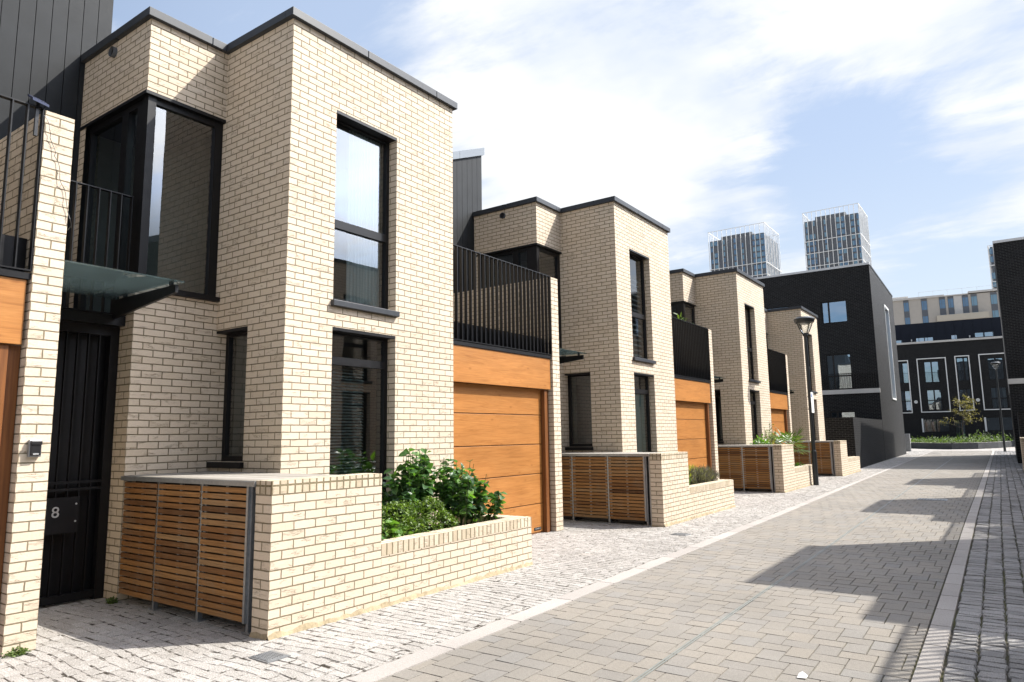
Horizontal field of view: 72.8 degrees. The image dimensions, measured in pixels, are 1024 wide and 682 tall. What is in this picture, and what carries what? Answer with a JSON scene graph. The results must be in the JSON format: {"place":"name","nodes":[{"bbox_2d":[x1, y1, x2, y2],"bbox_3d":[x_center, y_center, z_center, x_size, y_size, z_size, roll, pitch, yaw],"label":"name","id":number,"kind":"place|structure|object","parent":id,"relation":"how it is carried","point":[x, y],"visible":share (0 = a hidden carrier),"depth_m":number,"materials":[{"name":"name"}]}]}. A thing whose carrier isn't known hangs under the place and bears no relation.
{"place":"outdoors","nodes":[
{"label":"outdoors","id":0,"kind":"place"},
{"bbox_2d":[0,451,930,681],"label":"footway setts","id":1,"kind":"structure","parent":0,"point":[593,568],"depth_m":6.06,"materials":[{"name":"grey stone"}]},
{"bbox_2d":[1,647,31,658],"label":"weed tuft","id":2,"kind":"object","parent":1,"relation":"on","point":[20,651],"visible":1,"depth_m":5.21,"materials":[{"name":"green plant"}]},
{"bbox_2d":[0,94,74,656],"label":"terraced house","id":3,"kind":"structure","parent":1,"relation":"on","point":[34,199],"depth_m":5.53,"materials":[{"name":"beige brick"}]},
{"bbox_2d":[27,440,42,456],"bbox_3d":[-3.741,0.842,5.446,0.058,0.135,0.090,-6,-10,35],"label":"key safe","id":4,"kind":"object","parent":3,"relation":"attached to","point":[34,448],"visible":1,"depth_m":5.42,"materials":[{"name":"black plastic"}]},
{"bbox_2d":[27,94,48,136],"bbox_3d":[-3.915,-1.866,5.725,0.120,0.360,0.120,-6,-10,35],"label":"security camera","id":5,"kind":"object","parent":3,"relation":"attached to","point":[36,117],"visible":1,"depth_m":5.72,"materials":[{"name":"black plastic"}]},
{"bbox_2d":[44,115,71,230],"bbox_3d":[-4.082,-1.331,6.234,0.251,0.920,1.199,4,-9,-33],"label":"light cable","id":6,"kind":"object","parent":3,"relation":"attached to","point":[59,172],"visible":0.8,"depth_m":5.79,"materials":[{"name":"black plastic"}]},
{"bbox_2d":[104,595,118,603],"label":"weed tuft","id":7,"kind":"object","parent":1,"relation":"on","point":[111,600],"visible":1,"depth_m":6.85,"materials":[{"name":"green plant"}]},
{"bbox_2d":[118,471,329,634],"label":"bin store","id":8,"kind":"structure","parent":1,"relation":"on","point":[191,538],"depth_m":6.32,"materials":[{"name":"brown wood"}]},
{"bbox_2d":[118,481,157,599],"bbox_3d":[-3.670,1.946,6.846,0.628,1.095,0.045,-6,-10,35],"label":"slatted door","id":9,"kind":"structure","parent":8,"relation":"in","point":[138,588],"depth_m":6.82,"materials":[{"name":"brown wood"}]},
{"bbox_2d":[153,483,200,610],"bbox_3d":[-3.094,1.882,6.441,0.713,1.095,0.045,-6,-10,35],"label":"slatted door","id":10,"kind":"structure","parent":8,"relation":"in","point":[177,577],"depth_m":6.41,"materials":[{"name":"brown wood"}]},
{"bbox_2d":[197,485,250,623],"bbox_3d":[-2.486,1.811,6.005,0.718,1.110,0.060,-6,-10,35],"label":"slatted door","id":11,"kind":"structure","parent":8,"relation":"in","point":[228,496],"depth_m":5.98,"materials":[{"name":"brown wood"}]},
{"bbox_2d":[248,650,290,663],"bbox_3d":[-1.776,2.311,5.087,0.230,0.020,0.200,-6,-10,35],"label":"drain cover","id":12,"kind":"object","parent":1,"relation":"on","point":[268,657],"visible":1,"depth_m":5.06,"materials":[{"name":"grey metal"}]},
{"bbox_2d":[0,0,562,606],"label":"terraced house","id":13,"kind":"structure","parent":1,"relation":"on","point":[258,260],"depth_m":8.20,"materials":[{"name":"beige brick"}]},
{"bbox_2d":[79,89,225,312],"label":"corner window","id":14,"kind":"structure","parent":13,"relation":"in","point":[150,122],"depth_m":8.05,"materials":[{"name":"black metal"}]},
{"bbox_2d":[206,326,247,467],"bbox_3d":[-3.139,0.641,7.877,0.634,1.565,0.252,-6,-10,35],"label":"side window","id":15,"kind":"structure","parent":13,"relation":"in","point":[231,334],"depth_m":8.06,"materials":[{"name":"black metal"}]},
{"bbox_2d":[332,327,394,507],"bbox_3d":[-1.802,1.268,8.161,0.235,2.770,1.002,-6,-10,35],"label":"tall window","id":16,"kind":"structure","parent":13,"relation":"in","point":[382,364],"depth_m":8.56,"materials":[{"name":"black metal"}]},
{"bbox_2d":[331,110,399,316],"bbox_3d":[-1.837,-1.517,8.531,0.260,2.370,1.052,-6,-10,35],"label":"tall window","id":17,"kind":"structure","parent":13,"relation":"in","point":[344,120],"depth_m":8.80,"materials":[{"name":"black metal"}]},
{"bbox_2d":[453,382,542,534],"bbox_3d":[-0.267,1.834,10.582,0.074,2.400,2.558,-6,-10,35],"label":"garage door","id":18,"kind":"structure","parent":13,"relation":"in","point":[497,427],"depth_m":10.77,"materials":[{"name":"brown wood"}]},
{"bbox_2d":[249,473,381,640],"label":"bin wall","id":19,"kind":"structure","parent":1,"relation":"on","point":[317,551],"depth_m":5.96,"materials":[{"name":"beige brick"}]},
{"bbox_2d":[381,514,532,607],"bbox_3d":[-0.966,2.405,7.936,1.240,0.580,2.588,-6,-10,35],"label":"brick planter","id":20,"kind":"object","parent":1,"relation":"on","point":[415,566],"visible":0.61,"depth_m":7.41,"materials":[{"name":"brick"}]},
{"bbox_2d":[381,518,413,538],"bbox_3d":[-1.290,2.003,7.039,0.345,0.408,0.670,-6,-10,35],"label":"leafy herb","id":21,"kind":"object","parent":20,"relation":"in","point":[391,522],"visible":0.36,"depth_m":7.07,"materials":[{"name":"green plant"}]},
{"bbox_2d":[381,495,459,539],"bbox_3d":[-1.127,1.962,7.472,0.510,0.559,1.599,-6,-10,35],"label":"box hedge","id":22,"kind":"object","parent":20,"relation":"in","point":[413,522],"visible":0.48,"depth_m":7.51,"materials":[{"name":"green plant"}]},
{"bbox_2d":[381,448,507,532],"bbox_3d":[-0.862,1.771,8.303,1.049,0.990,1.600,-6,-10,35],"label":"leafy shrub","id":23,"kind":"object","parent":20,"relation":"in","point":[458,495],"visible":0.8,"depth_m":8.19,"materials":[{"name":"green plant"}]},
{"bbox_2d":[453,148,718,478],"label":"terraced house","id":24,"kind":"structure","parent":1,"relation":"on","point":[636,365],"depth_m":14.67,"materials":[{"name":"beige brick"}]},
{"bbox_2d":[476,243,564,356],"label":"corner window","id":25,"kind":"structure","parent":24,"relation":"in","point":[531,253],"depth_m":14.51,"materials":[{"name":"black metal"}]},
{"bbox_2d":[564,372,592,449],"bbox_3d":[1.401,1.440,14.212,0.634,1.565,0.252,-6,-10,35],"label":"side window","id":26,"kind":"structure","parent":24,"relation":"in","point":[572,446],"depth_m":14.37,"materials":[{"name":"black metal"}]},
{"bbox_2d":[629,248,655,363],"bbox_3d":[2.703,-0.718,14.866,0.260,2.370,1.052,-6,-10,35],"label":"tall window","id":27,"kind":"structure","parent":24,"relation":"in","point":[632,253],"depth_m":15.21,"materials":[{"name":"black metal"}]},
{"bbox_2d":[634,372,653,451],"bbox_3d":[2.737,2.067,14.496,0.235,2.770,1.002,-6,-10,35],"label":"tall window","id":28,"kind":"structure","parent":24,"relation":"in","point":[638,391],"depth_m":14.94,"materials":[{"name":"black metal"}]},
{"bbox_2d":[675,400,707,469],"bbox_3d":[4.269,2.634,16.919,0.065,2.400,2.558,-6,-10,35],"label":"garage door","id":29,"kind":"structure","parent":24,"relation":"in","point":[690,416],"depth_m":17.20,"materials":[{"name":"brown wood"}]},
{"bbox_2d":[562,452,662,525],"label":"bin store","id":30,"kind":"structure","parent":1,"relation":"on","point":[606,486],"depth_m":12.58,"materials":[{"name":"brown wood"}]},
{"bbox_2d":[562,456,572,515],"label":"slatted door","id":31,"kind":"structure","parent":30,"relation":"in","point":[566,467],"depth_m":13.03,"materials":[{"name":"brown wood"}]},
{"bbox_2d":[572,456,608,517],"bbox_3d":[1.445,2.682,12.776,0.713,1.095,0.045,-6,-10,35],"label":"slatted door","id":32,"kind":"structure","parent":30,"relation":"in","point":[590,461],"depth_m":12.75,"materials":[{"name":"brown wood"}]},
{"bbox_2d":[608,456,646,520],"bbox_3d":[2.053,2.610,12.340,0.718,1.110,0.060,-6,-10,35],"label":"slatted door","id":33,"kind":"structure","parent":30,"relation":"in","point":[627,479],"depth_m":12.32,"materials":[{"name":"brown wood"}]},
{"bbox_2d":[649,452,691,526],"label":"bin wall","id":34,"kind":"structure","parent":1,"relation":"on","point":[670,493],"depth_m":12.19,"materials":[{"name":"beige brick"}]},
{"bbox_2d":[669,533,690,535],"bbox_3d":[2.656,3.047,10.945,0.270,0.020,0.230,-6,-10,35],"label":"drain cover","id":35,"kind":"object","parent":1,"relation":"on","point":[682,534],"visible":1,"depth_m":10.89,"materials":[{"name":"grey metal"}]},
{"bbox_2d":[689,479,735,518],"bbox_3d":[3.573,3.204,14.271,1.240,0.580,2.590,-6,-10,35],"label":"brick planter","id":36,"kind":"object","parent":1,"relation":"on","point":[711,497],"visible":0.49,"depth_m":13.84,"materials":[{"name":"brick"}]},
{"bbox_2d":[688,464,698,484],"bbox_3d":[3.670,2.814,14.770,0.771,0.487,2.266,-6,-10,35],"label":"flowering shrub","id":37,"kind":"object","parent":36,"relation":"on","point":[689,466],"visible":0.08,"depth_m":14.60,"materials":[{"name":"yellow plant"}]},
{"bbox_2d":[688,464,719,484],"bbox_3d":[4.027,2.841,14.811,0.668,0.474,1.594,-6,-10,35],"label":"lavender","id":38,"kind":"object","parent":36,"relation":"in","point":[703,474],"visible":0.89,"depth_m":14.56,"materials":[{"name":"green plant"}]},
{"bbox_2d":[669,268,793,451],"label":"terraced house","id":39,"kind":"structure","parent":1,"relation":"on","point":[751,376],"depth_m":20.82,"materials":[{"name":"beige brick"}]},
{"bbox_2d":[671,301,695,323],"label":"corner window","id":40,"kind":"structure","parent":39,"relation":"in","point":[680,306],"depth_m":20.53,"materials":[{"name":"black glass"}]},
{"bbox_2d":[715,390,723,442],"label":"side window","id":41,"kind":"structure","parent":39,"relation":"in","point":[718,440],"depth_m":20.43,"materials":[{"name":"black metal"}]},
{"bbox_2d":[744,303,760,382],"bbox_3d":[7.242,0.082,21.200,0.260,2.370,1.052,-6,-10,35],"label":"tall window","id":42,"kind":"structure","parent":39,"relation":"in","point":[748,307],"depth_m":21.57,"materials":[{"name":"black glass"}]},
{"bbox_2d":[750,390,758,442],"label":"tall window","id":43,"kind":"structure","parent":39,"relation":"in","point":[753,402],"depth_m":21.30,"materials":[{"name":"black metal"}]},
{"bbox_2d":[771,409,785,443],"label":"garage door","id":44,"kind":"structure","parent":39,"relation":"in","point":[777,415],"depth_m":23.72,"materials":[{"name":"brown wood"}]},
{"bbox_2d":[718,444,778,491],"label":"bin store","id":45,"kind":"structure","parent":1,"relation":"on","point":[744,467],"depth_m":18.82,"materials":[{"name":"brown wood"}]},
{"bbox_2d":[718,447,743,487],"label":"slatted door","id":46,"kind":"structure","parent":45,"relation":"in","point":[728,456],"depth_m":19.06,"materials":[{"name":"brown wood"}]},
{"bbox_2d":[742,447,771,488],"bbox_3d":[6.592,3.410,18.674,0.718,1.110,0.060,-6,-10,35],"label":"slatted door","id":47,"kind":"structure","parent":45,"relation":"in","point":[755,455],"depth_m":18.66,"materials":[{"name":"brown wood"}]},
{"bbox_2d":[773,444,796,492],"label":"bin wall","id":48,"kind":"structure","parent":1,"relation":"on","point":[784,469],"depth_m":18.43,"materials":[{"name":"beige brick"}]},
{"bbox_2d":[764,306,825,440],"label":"terraced house","id":49,"kind":"structure","parent":1,"relation":"on","point":[784,335],"depth_m":27.06,"materials":[{"name":"beige brick"}]},
{"bbox_2d":[806,332,817,393],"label":"tall window","id":50,"kind":"structure","parent":49,"relation":"in","point":[806,332],"depth_m":27.91,"materials":[{"name":"black metal"}]},
{"bbox_2d":[813,399,815,440],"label":"tall window","id":51,"kind":"structure","parent":49,"relation":"in","point":[814,399],"depth_m":27.60,"materials":[{"name":"black metal"}]},
{"bbox_2d":[794,464,812,488],"bbox_3d":[8.113,4.004,20.605,1.239,0.580,2.590,-6,-10,35],"label":"brick planter","id":52,"kind":"object","parent":1,"relation":"on","point":[803,476],"visible":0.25,"depth_m":20.08,"materials":[{"name":"brick"}]},
{"bbox_2d":[764,424,777,444],"bbox_3d":[7.640,3.054,20.450,0.361,1.490,0.973,-6,-10,35],"label":"spindly shrub","id":53,"kind":"object","parent":52,"relation":"on","point":[772,434],"visible":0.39,"depth_m":20.47,"materials":[{"name":"green plant"}]},
{"bbox_2d":[766,426,810,454],"bbox_3d":[8.569,3.272,21.433,1.541,1.297,1.875,-6,-10,35],"label":"fan palm","id":54,"kind":"object","parent":52,"relation":"on","point":[780,438],"visible":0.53,"depth_m":21.12,"materials":[{"name":"green plant"}]},
{"bbox_2d":[793,316,818,484],"bbox_3d":[9.011,1.764,20.998,0.610,5.090,0.610,-6,-10,35],"label":"street lamp","id":55,"kind":"object","parent":1,"relation":"on","point":[804,320],"visible":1,"depth_m":20.99,"materials":[{"name":"metal"}]},
{"bbox_2d":[807,392,814,412],"bbox_3d":[9.014,1.863,20.983,0.142,0.610,0.320,-6,-10,35],"label":"parking sign","id":56,"kind":"object","parent":55,"relation":"attached to","point":[812,401],"visible":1,"depth_m":20.94,"materials":[{"name":"white metal"}]},
{"bbox_2d":[793,441,835,475],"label":"bin store","id":57,"kind":"structure","parent":1,"relation":"on","point":[825,458],"depth_m":25.03,"materials":[{"name":"brown wood"}]},
{"bbox_2d":[793,443,809,463],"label":"slatted door","id":58,"kind":"structure","parent":57,"relation":"in","point":[798,457],"depth_m":25.38,"materials":[{"name":"brown wood"}]},
{"bbox_2d":[809,442,832,473],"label":"slatted door","id":59,"kind":"structure","parent":57,"relation":"in","point":[820,445],"depth_m":24.94,"materials":[{"name":"brown wood"}]},
{"bbox_2d":[755,262,905,459],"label":"brick apartment block","id":60,"kind":"structure","parent":1,"relation":"on","point":[851,306],"depth_m":39.15,"materials":[{"name":"brick"}]},
{"bbox_2d":[821,300,847,323],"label":"window","id":61,"kind":"structure","parent":60,"relation":"in","point":[832,311],"depth_m":39.36,"materials":[{"name":"blue glass"}]},
{"bbox_2d":[826,353,852,389],"bbox_3d":[18.355,1.726,38.883,1.280,1.980,0.059,-6,-9,34],"label":"window","id":62,"kind":"structure","parent":60,"relation":"in","point":[837,364],"depth_m":38.89,"materials":[{"name":"black glass"}]},
{"bbox_2d":[830,411,855,417],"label":"window","id":63,"kind":"structure","parent":60,"relation":"in","point":[843,413],"depth_m":38.55,"materials":[{"name":"grey glass"}]},
{"bbox_2d":[833,440,848,475],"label":"bin wall","id":64,"kind":"structure","parent":1,"relation":"on","point":[841,458],"depth_m":24.74,"materials":[{"name":"beige brick"}]},
{"bbox_2d":[824,417,884,467],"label":"garden wall","id":65,"kind":"structure","parent":1,"relation":"on","point":[863,438],"depth_m":30.11,"materials":[{"name":"black brick"}]},
{"bbox_2d":[848,456,860,473],"bbox_3d":[12.634,4.800,26.913,1.240,0.580,2.525,-6,-10,35],"label":"brick planter","id":66,"kind":"object","parent":1,"relation":"on","point":[854,464],"visible":0.21,"depth_m":26.54,"materials":[{"name":"brick"}]},
{"bbox_2d":[905,434,910,450],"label":"utility cabinet","id":67,"kind":"object","parent":1,"relation":"on","point":[908,442],"visible":0.55,"depth_m":52.17,"materials":[{"name":"grey metal"}]},
{"bbox_2d":[111,0,1023,297],"label":"sky","id":68,"kind":"structure","parent":0,"point":[702,117],"materials":[{"name":"blue"}]},
{"bbox_2d":[671,312,693,323],"bbox_3d":[4.355,0.151,18.260,0.990,1.880,0.984,0,-8,-4],"label":"terrace plant","id":69,"kind":"object","parent":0,"point":[680,316],"visible":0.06,"depth_m":18.40,"materials":[{"name":"green plant"}]},
{"bbox_2d":[378,451,991,681],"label":"road blocks","id":70,"kind":"structure","parent":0,"point":[632,628],"depth_m":6.32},
{"bbox_2d":[340,451,931,681],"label":"kerb band","id":71,"kind":"object","parent":70,"relation":"on","point":[384,671],"visible":0.81,"depth_m":6.25,"materials":[{"name":"stone"}]},
{"bbox_2d":[631,459,950,681],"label":"slot drain","id":72,"kind":"object","parent":70,"relation":"on","point":[774,583],"visible":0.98,"depth_m":6.26,"materials":[{"name":"metal"}]},
{"bbox_2d":[797,671,807,677],"bbox_3d":[1.878,2.157,4.485,0.060,0.030,0.050,-6,-10,35],"label":"paper scrap","id":73,"kind":"object","parent":70,"relation":"on","point":[802,674],"visible":1,"depth_m":4.49,"materials":[{"name":"white paper"}]},
{"bbox_2d":[917,498,947,500],"bbox_3d":[9.573,3.610,15.811,0.580,0.020,0.380,-6,-10,35],"label":"road gully","id":74,"kind":"object","parent":70,"relation":"on","point":[932,499],"visible":0.99,"depth_m":15.73,"materials":[{"name":"grey metal"}]},
{"bbox_2d":[750,434,770,444],"bbox_3d":[7.105,3.182,19.819,0.614,1.083,0.673,-6,-10,35],"label":"shrub","id":75,"kind":"object","parent":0,"point":[760,440],"depth_m":19.79,"materials":[{"name":"green plant"}]},
{"bbox_2d":[895,317,1013,441],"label":"townhouse terrace","id":76,"kind":"structure","parent":0,"point":[941,364],"depth_m":68.21,"materials":[{"name":"black brick"}]},
{"bbox_2d":[898,363,908,382],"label":"window","id":77,"kind":"structure","parent":76,"relation":"in","point":[903,368],"depth_m":70.05,"materials":[{"name":"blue glass"}]},
{"bbox_2d":[901,391,911,410],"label":"window","id":78,"kind":"structure","parent":76,"relation":"in","point":[905,395],"depth_m":69.68,"materials":[{"name":"blue glass"}]},
{"bbox_2d":[924,361,939,382],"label":"window","id":79,"kind":"structure","parent":76,"relation":"in","point":[931,369],"depth_m":68.86,"materials":[{"name":"blue glass"}]},
{"bbox_2d":[927,389,942,409],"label":"window","id":80,"kind":"structure","parent":76,"relation":"in","point":[934,397],"depth_m":68.48,"materials":[{"name":"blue glass"}]},
{"bbox_2d":[923,419,949,431],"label":"window","id":81,"kind":"structure","parent":76,"relation":"in","point":[930,425],"depth_m":68.18,"materials":[{"name":"grey glass"}]},
{"bbox_2d":[955,420,966,438],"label":"window","id":82,"kind":"structure","parent":76,"relation":"in","point":[958,429],"depth_m":67.19,"materials":[{"name":"black glass"}]},
{"bbox_2d":[956,357,969,380],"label":"window","id":83,"kind":"structure","parent":76,"relation":"in","point":[962,363],"depth_m":67.60,"materials":[{"name":"black glass"}]},
{"bbox_2d":[959,389,972,407],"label":"window","id":84,"kind":"structure","parent":76,"relation":"in","point":[967,392],"depth_m":67.24,"materials":[{"name":"black glass"}]},
{"bbox_2d":[987,357,1004,379],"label":"window","id":85,"kind":"structure","parent":76,"relation":"in","point":[1000,371],"depth_m":66.31,"materials":[{"name":"black glass"}]},
{"bbox_2d":[990,387,1008,407],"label":"window","id":86,"kind":"structure","parent":76,"relation":"in","point":[1002,390],"depth_m":65.90,"materials":[{"name":"black glass"}]},
{"bbox_2d":[986,417,1012,430],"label":"window","id":87,"kind":"structure","parent":76,"relation":"in","point":[993,423],"depth_m":65.71,"materials":[{"name":"black glass"}]},
{"bbox_2d":[911,447,1014,450],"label":"cross street","id":88,"kind":"structure","parent":0,"point":[991,449],"depth_m":54.00,"materials":[{"name":"grey asphalt"}]},
{"bbox_2d":[911,441,1014,448],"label":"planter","id":89,"kind":"object","parent":88,"relation":"on","point":[964,445],"visible":0.59,"depth_m":56.68,"materials":[{"name":"concrete"}]},
{"bbox_2d":[940,394,982,437],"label":"tree","id":90,"kind":"object","parent":89,"relation":"on","point":[963,406],"visible":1,"depth_m":60.05,"materials":[{"name":"green plant"}]},
{"bbox_2d":[910,429,1013,442],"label":"hedge","id":91,"kind":"object","parent":89,"relation":"in","point":[950,440],"visible":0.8,"depth_m":59.00,"materials":[{"name":"green plant"}]},
{"bbox_2d":[940,451,1023,681],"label":"sidewalk","id":92,"kind":"structure","parent":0,"point":[962,659],"depth_m":6.78,"materials":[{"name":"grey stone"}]},
{"bbox_2d":[911,450,994,681],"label":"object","id":93,"kind":"structure","parent":92,"relation":"on","point":[930,664],"depth_m":6.17,"materials":[{"name":"stone"}]},
{"bbox_2d":[990,362,1005,451],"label":"street lamp","id":94,"kind":"object","parent":92,"relation":"on","point":[1003,437],"visible":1,"depth_m":48.61,"materials":[{"name":"metal"}]},
{"bbox_2d":[992,237,1023,462],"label":"brick apartment block","id":95,"kind":"structure","parent":92,"relation":"on","point":[1009,261],"depth_m":32.40,"materials":[{"name":"brick"}]},
{"bbox_2d":[1017,411,1023,463],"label":"garden wall","id":96,"kind":"structure","parent":92,"relation":"on","point":[1020,417],"depth_m":27.79,"materials":[{"name":"black brick"}]},
{"bbox_2d":[1020,437,1023,469],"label":"bin wall","id":97,"kind":"structure","parent":92,"relation":"on","point":[1022,444],"depth_m":24.34,"materials":[{"name":"beige brick"}]},
{"label":"ground","id":98,"kind":"structure","parent":0,"visible":0},
{"bbox_2d":[708,222,781,277],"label":"tower block","id":99,"kind":"structure","parent":98,"relation":"on","point":[753,255],"depth_m":345.76,"materials":[{"name":"blue glass"}]},
{"bbox_2d":[802,203,871,270],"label":"tower block","id":100,"kind":"structure","parent":98,"relation":"on","point":[837,239],"depth_m":321.02,"materials":[{"name":"blue glass"}]},
{"bbox_2d":[892,285,999,324],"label":"beige apartment block","id":101,"kind":"structure","parent":98,"relation":"on","point":[976,304],"depth_m":111.21,"materials":[{"name":"stone"}]},
{"bbox_2d":[987,245,996,288],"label":"tower block","id":102,"kind":"structure","parent":98,"relation":"on","point":[992,266],"depth_m":250.68,"materials":[{"name":"blue glass"}]}
]}

